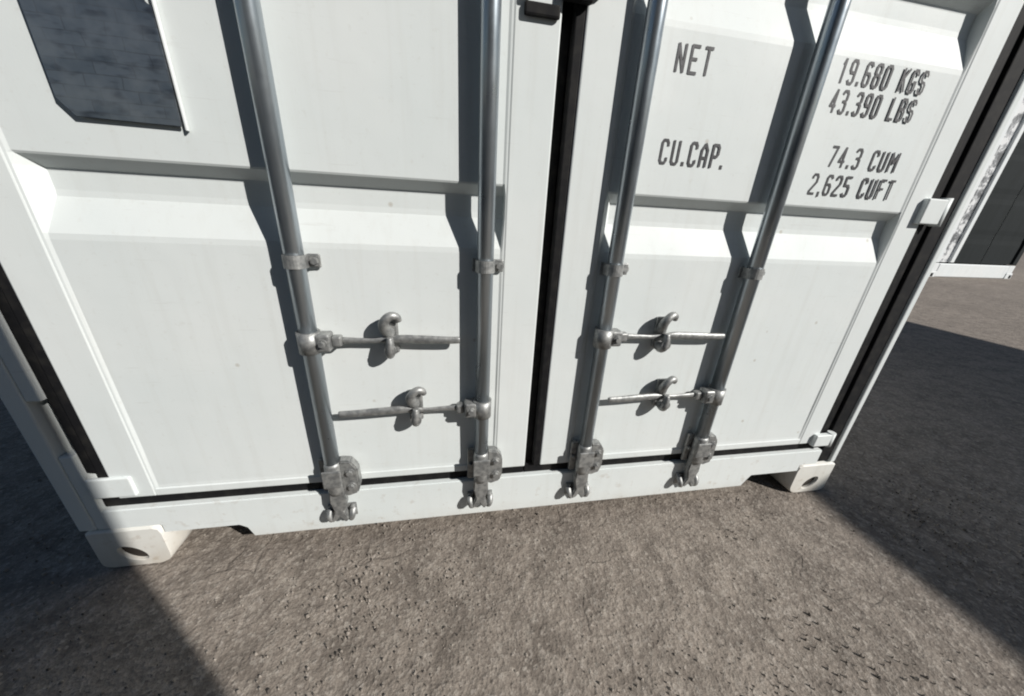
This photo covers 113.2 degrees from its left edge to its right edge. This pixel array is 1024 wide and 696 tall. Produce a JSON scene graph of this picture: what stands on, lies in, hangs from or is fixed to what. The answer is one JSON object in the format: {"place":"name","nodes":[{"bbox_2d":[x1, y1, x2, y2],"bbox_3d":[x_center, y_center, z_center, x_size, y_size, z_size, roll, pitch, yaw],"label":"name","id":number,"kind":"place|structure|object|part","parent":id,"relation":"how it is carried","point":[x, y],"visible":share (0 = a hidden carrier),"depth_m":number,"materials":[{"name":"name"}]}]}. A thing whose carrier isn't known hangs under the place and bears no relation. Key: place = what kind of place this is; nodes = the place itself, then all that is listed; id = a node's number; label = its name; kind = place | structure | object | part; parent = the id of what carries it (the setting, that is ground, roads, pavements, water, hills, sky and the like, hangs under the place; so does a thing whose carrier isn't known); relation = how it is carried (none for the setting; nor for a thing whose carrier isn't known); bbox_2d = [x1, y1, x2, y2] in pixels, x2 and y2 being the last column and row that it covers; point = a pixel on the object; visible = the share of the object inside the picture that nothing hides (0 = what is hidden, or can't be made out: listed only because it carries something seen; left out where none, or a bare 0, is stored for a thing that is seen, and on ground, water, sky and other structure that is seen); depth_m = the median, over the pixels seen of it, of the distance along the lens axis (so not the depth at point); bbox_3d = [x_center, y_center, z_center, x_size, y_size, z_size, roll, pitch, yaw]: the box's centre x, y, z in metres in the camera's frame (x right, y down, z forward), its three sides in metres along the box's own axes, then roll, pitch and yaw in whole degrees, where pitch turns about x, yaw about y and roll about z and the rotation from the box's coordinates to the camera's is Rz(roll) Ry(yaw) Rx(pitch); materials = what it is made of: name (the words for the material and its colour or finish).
{"place":"outdoors","nodes":[
{"label":"outdoors","id":0,"kind":"place"},
{"bbox_2d":[0,253,1023,695],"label":"ground","id":1,"kind":"structure","parent":0,"point":[946,393],"depth_m":0.98,"materials":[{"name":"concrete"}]},
{"bbox_2d":[0,0,1023,567],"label":"shipping container","id":2,"kind":"object","parent":1,"relation":"on","point":[274,266],"visible":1,"depth_m":0.81,"materials":[{"name":"white metal"}]},
{"bbox_2d":[0,0,572,520],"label":"door","id":3,"kind":"structure","parent":2,"relation":"in","point":[248,247],"depth_m":0.73,"materials":[{"name":"white paint"}]},
{"bbox_2d":[523,0,1023,497],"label":"door","id":4,"kind":"structure","parent":2,"relation":"in","point":[752,197],"depth_m":0.89,"materials":[{"name":"white paint"}]},
{"bbox_2d":[0,416,1023,695],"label":"loose grit","id":5,"kind":"object","parent":1,"relation":"on","point":[878,676],"visible":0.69,"depth_m":0.93,"materials":[{"name":"grey gravel"}]},
{"bbox_2d":[929,92,1023,278],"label":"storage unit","id":6,"kind":"object","parent":1,"relation":"on","point":[985,239],"visible":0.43,"depth_m":8.37,"materials":[{"name":"white paint"}]},
{"bbox_3d":[11.631,-4.363,7.839,1.485,4.670,0.110,-1,22,-10],"label":"door","id":7,"kind":"part","parent":6,"relation":"part of","materials":[{"name":"white paint"}]},
{"bbox_3d":[12.908,-4.379,8.071,1.070,4.660,0.008,-1,22,-10],"label":"door","id":8,"kind":"part","parent":6,"relation":"part of","materials":[{"name":"grey metal"}]}
]}

